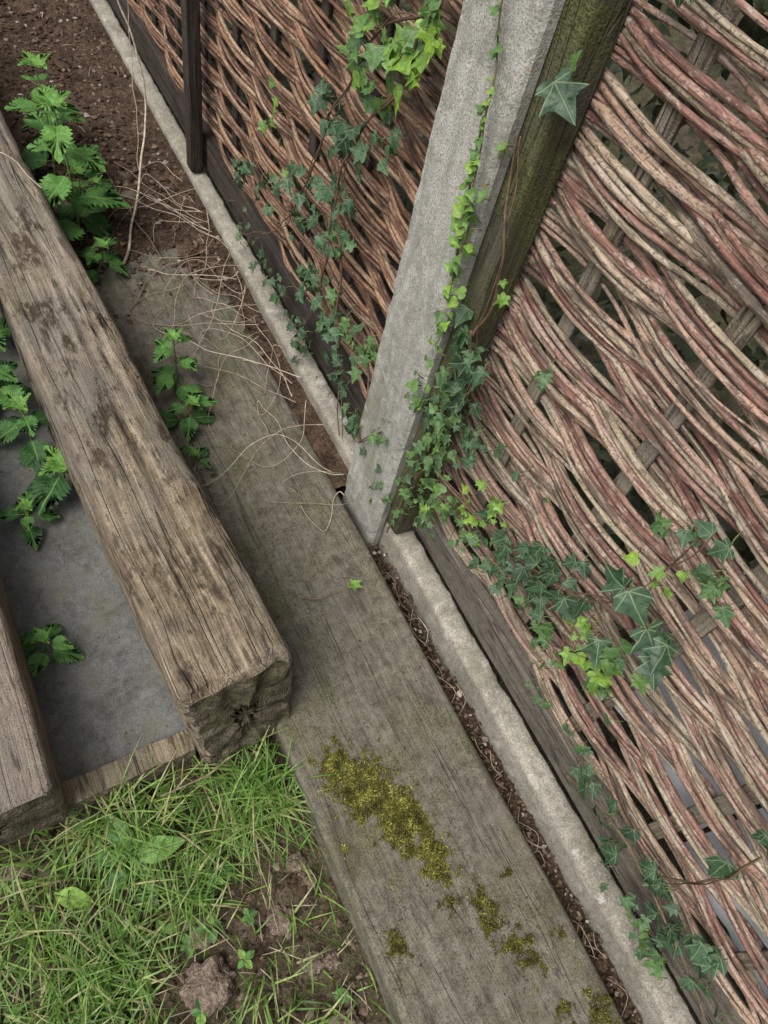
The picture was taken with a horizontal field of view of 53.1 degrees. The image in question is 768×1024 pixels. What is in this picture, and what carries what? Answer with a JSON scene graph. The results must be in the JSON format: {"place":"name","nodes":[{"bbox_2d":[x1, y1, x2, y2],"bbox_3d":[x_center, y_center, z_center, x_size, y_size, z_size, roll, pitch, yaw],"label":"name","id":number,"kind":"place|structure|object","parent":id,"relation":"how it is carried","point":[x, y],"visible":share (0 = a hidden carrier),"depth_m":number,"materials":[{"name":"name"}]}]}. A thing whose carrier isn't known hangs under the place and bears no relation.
{"place":"outdoors","nodes":[
{"label":"outdoors","id":0,"kind":"place"},
{"bbox_2d":[0,0,767,1023],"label":"ground","id":1,"kind":"structure","parent":0,"point":[684,140],"depth_m":1.18,"materials":[{"name":"soil"}]},
{"bbox_2d":[0,852,31,881],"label":"soil clod","id":2,"kind":"object","parent":1,"relation":"on","point":[8,871],"visible":0.45,"depth_m":1.09,"materials":[{"name":"brown soil"}]},
{"bbox_2d":[26,446,77,514],"bbox_3d":[-0.571,-0.053,1.370,0.196,0.117,0.141,-19,64,-22],"label":"nettle plant","id":3,"kind":"object","parent":1,"relation":"on","point":[47,487],"visible":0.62,"depth_m":1.32,"materials":[{"name":"green plant"}]},
{"bbox_2d":[36,859,67,886],"bbox_3d":[-0.476,0.518,1.100,0.047,0.022,0.042,-19,64,-22],"label":"soil clod","id":4,"kind":"object","parent":1,"relation":"on","point":[40,870],"visible":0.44,"depth_m":1.09,"materials":[{"name":"brown soil"}]},
{"bbox_2d":[0,316,185,781],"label":"concrete slab","id":5,"kind":"structure","parent":1,"relation":"on","point":[88,703],"depth_m":1.25,"materials":[{"name":"grey concrete"}]},
{"bbox_2d":[0,316,11,351],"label":"nettle plant","id":6,"kind":"object","parent":5,"relation":"on","point":[4,330],"visible":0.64,"depth_m":1.49,"materials":[{"name":"green plant"}]},
{"bbox_2d":[0,359,30,412],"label":"nettle plant","id":7,"kind":"object","parent":5,"relation":"on","point":[10,382],"visible":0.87,"depth_m":1.40,"materials":[{"name":"green plant"}]},
{"bbox_2d":[0,392,51,468],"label":"nettle plant","id":8,"kind":"object","parent":5,"relation":"on","point":[30,452],"visible":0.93,"depth_m":1.38,"materials":[{"name":"green plant"}]},
{"bbox_2d":[0,491,59,550],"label":"nettle plant","id":9,"kind":"object","parent":5,"relation":"on","point":[30,534],"visible":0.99,"depth_m":1.29,"materials":[{"name":"green plant"}]},
{"bbox_2d":[0,572,68,847],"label":"wooden sleeper","id":10,"kind":"object","parent":5,"relation":"on","point":[32,795],"visible":0.99,"depth_m":1.02,"materials":[{"name":"brown wood"}]},
{"bbox_2d":[19,623,84,676],"bbox_3d":[-0.531,0.209,1.195,0.092,0.068,0.088,-29,68,-26],"label":"nettle plant","id":11,"kind":"object","parent":5,"relation":"on","point":[64,650],"visible":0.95,"depth_m":1.18,"materials":[{"name":"green plant"}]},
{"bbox_2d":[0,110,292,762],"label":"wooden sleeper","id":12,"kind":"object","parent":5,"relation":"on","point":[215,643],"visible":1,"depth_m":1.18,"materials":[{"name":"brown wood"}]},
{"bbox_2d":[61,729,195,815],"bbox_3d":[-0.392,0.395,1.154,0.221,0.061,0.041,-19,64,-22],"label":"wooden plank","id":13,"kind":"object","parent":1,"relation":"on","point":[104,780],"visible":0.84,"depth_m":1.14,"materials":[{"name":"brown wood"}]},
{"bbox_2d":[0,0,348,488],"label":"soil","id":14,"kind":"structure","parent":1,"relation":"on","point":[325,449],"depth_m":1.84,"materials":[{"name":"brown soil"}]},
{"bbox_2d":[20,84,84,157],"bbox_3d":[-0.782,-0.908,1.781,0.116,0.141,0.133,34,58,10],"label":"nettle plant","id":15,"kind":"object","parent":14,"relation":"on","point":[72,117],"visible":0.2,"depth_m":1.78,"materials":[{"name":"green plant"}]},
{"bbox_2d":[4,51,105,175],"bbox_3d":[-0.724,-0.824,1.659,0.183,0.275,0.144,26,57,5],"label":"nettle plant","id":16,"kind":"object","parent":14,"relation":"on","point":[40,120],"visible":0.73,"depth_m":1.63,"materials":[{"name":"green plant"}]},
{"bbox_2d":[27,88,130,245],"bbox_3d":[-0.630,-0.664,1.547,0.199,0.326,0.177,-25,66,-25],"label":"nettle plant","id":17,"kind":"object","parent":14,"relation":"on","point":[56,139],"visible":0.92,"depth_m":1.51,"materials":[{"name":"green plant"}]},
{"bbox_2d":[56,165,114,237],"bbox_3d":[-0.656,-0.664,1.663,0.125,0.158,0.131,-19,64,-22],"label":"nettle plant","id":18,"kind":"object","parent":14,"relation":"on","point":[92,223],"visible":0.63,"depth_m":1.65,"materials":[{"name":"green plant"}]},
{"bbox_2d":[67,175,118,197],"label":"nettle plant","id":19,"kind":"object","parent":14,"relation":"on","point":[97,180],"visible":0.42,"depth_m":1.73,"materials":[{"name":"green plant"}]},
{"bbox_2d":[76,236,128,283],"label":"nettle plant","id":20,"kind":"object","parent":14,"relation":"on","point":[89,254],"visible":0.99,"depth_m":1.61,"materials":[{"name":"green plant"}]},
{"bbox_2d":[150,327,203,410],"bbox_3d":[-0.395,-0.268,1.453,0.093,0.149,0.127,-7,60,-16],"label":"nettle plant","id":21,"kind":"object","parent":14,"relation":"on","point":[163,375],"visible":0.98,"depth_m":1.45,"materials":[{"name":"green plant"}]},
{"bbox_2d":[160,392,217,441],"bbox_3d":[-0.373,-0.187,1.449,0.087,0.078,0.106,32,57,9],"label":"nettle plant","id":22,"kind":"object","parent":14,"relation":"on","point":[188,423],"visible":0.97,"depth_m":1.44,"materials":[{"name":"green plant"}]},
{"bbox_2d":[179,445,211,468],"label":"nettle plant","id":23,"kind":"object","parent":14,"relation":"on","point":[199,452],"visible":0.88,"depth_m":1.41,"materials":[{"name":"green plant"}]},
{"bbox_2d":[0,0,627,1023],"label":"dry twigs","id":24,"kind":"object","parent":14,"relation":"on","point":[138,194],"visible":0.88,"depth_m":1.56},
{"bbox_2d":[3,752,350,1023],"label":"broadleaf weed","id":25,"kind":"object","parent":1,"relation":"on","point":[78,894],"visible":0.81,"depth_m":1.09,"materials":[{"name":"green plant"}]},
{"bbox_2d":[0,725,396,1023],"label":"grass","id":26,"kind":"structure","parent":1,"relation":"on","point":[138,821],"depth_m":1.08,"materials":[{"name":"green plant"}]},
{"bbox_2d":[187,920,210,949],"bbox_3d":[-0.259,0.604,1.093,0.043,0.021,0.038,-19,64,-22],"label":"soil clod","id":27,"kind":"object","parent":1,"relation":"on","point":[200,946],"visible":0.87,"depth_m":1.08,"materials":[{"name":"brown soil"}]},
{"bbox_2d":[179,953,236,1017],"bbox_3d":[-0.240,0.649,1.055,0.078,0.040,0.072,-19,64,-22],"label":"soil clod","id":28,"kind":"object","parent":1,"relation":"on","point":[210,985],"visible":1,"depth_m":1.04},
{"bbox_2d":[89,0,355,491],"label":"concrete gravel board","id":29,"kind":"object","parent":1,"relation":"on","point":[307,370],"visible":0.24,"depth_m":1.71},
{"bbox_2d":[109,0,462,429],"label":"woven willow fence","id":30,"kind":"object","parent":29,"relation":"on","point":[183,87],"visible":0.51,"depth_m":1.40,"materials":[{"name":"brown wicker"}]},
{"bbox_2d":[265,903,294,935],"bbox_3d":[-0.150,0.594,1.122,0.044,0.023,0.044,8,57,-7],"label":"soil clod","id":31,"kind":"object","parent":1,"relation":"on","point":[281,926],"visible":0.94,"depth_m":1.11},
{"bbox_2d":[285,850,307,872],"bbox_3d":[-0.133,0.531,1.165,0.035,0.018,0.032,-19,64,-22],"label":"soil clod","id":32,"kind":"object","parent":1,"relation":"on","point":[292,867],"visible":0.96,"depth_m":1.16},
{"bbox_2d":[302,949,325,975],"bbox_3d":[-0.101,0.644,1.101,0.037,0.019,0.035,-19,64,-22],"label":"soil clod","id":33,"kind":"object","parent":1,"relation":"on","point":[318,963],"visible":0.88,"depth_m":1.09,"materials":[{"name":"brown soil"}]},
{"bbox_2d":[0,0,642,1023],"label":"soil debris","id":34,"kind":"object","parent":1,"relation":"on","point":[358,972],"visible":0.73,"depth_m":1.22,"materials":[{"name":"brown soil"}]},
{"bbox_2d":[323,951,341,970],"bbox_3d":[-0.075,0.645,1.106,0.029,0.018,0.026,-19,64,-22],"label":"soil clod","id":35,"kind":"object","parent":1,"relation":"on","point":[333,961],"visible":1,"depth_m":1.10,"materials":[{"name":"brown soil"}]},
{"bbox_2d":[52,171,624,1023],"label":"wooden sleeper","id":36,"kind":"object","parent":1,"relation":"on","point":[324,633],"visible":0.59,"depth_m":1.24,"materials":[{"name":"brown wood"}]},
{"bbox_2d":[347,579,362,590],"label":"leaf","id":37,"kind":"object","parent":36,"relation":"on","point":[354,584],"visible":1,"depth_m":1.33,"materials":[{"name":"green plant"}]},
{"bbox_2d":[303,732,621,1023],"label":"moss patch","id":38,"kind":"object","parent":36,"relation":"on","point":[398,811],"visible":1,"depth_m":1.14,"materials":[{"name":"green plant"}]},
{"bbox_2d":[329,1005,364,1023],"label":"soil clod","id":39,"kind":"object","parent":1,"relation":"on","point":[358,1019],"visible":0.88,"depth_m":1.07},
{"bbox_2d":[168,0,767,808],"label":"hedge","id":40,"kind":"object","parent":1,"relation":"on","point":[752,350],"visible":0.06,"depth_m":1.18,"materials":[{"name":"green plant"}]},
{"bbox_2d":[342,0,635,550],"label":"concrete post","id":41,"kind":"object","parent":1,"relation":"on","point":[527,28],"visible":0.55,"depth_m":0.90,"materials":[{"name":"grey concrete"}]},
{"bbox_2d":[376,560,642,1023],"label":"soil","id":42,"kind":"structure","parent":1,"relation":"on","point":[598,965],"depth_m":1.23,"materials":[{"name":"brown soil"}]},
{"bbox_2d":[377,520,696,1023],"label":"concrete gravel board","id":43,"kind":"object","parent":1,"relation":"on","point":[578,858],"visible":0.42,"depth_m":1.21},
{"bbox_2d":[386,0,767,1023],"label":"woven willow fence","id":44,"kind":"object","parent":43,"relation":"on","point":[628,36],"visible":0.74,"depth_m":0.83,"materials":[{"name":"brown wicker"}]},
{"bbox_2d":[228,0,767,1023],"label":"ivy plant","id":45,"kind":"object","parent":44,"relation":"attached to","point":[408,52],"visible":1,"depth_m":0.99,"materials":[{"name":"green plant"}]},
{"bbox_2d":[614,571,767,998],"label":"plastic sheet","id":46,"kind":"object","parent":44,"relation":"attached to","point":[719,911],"visible":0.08,"depth_m":1.03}
]}

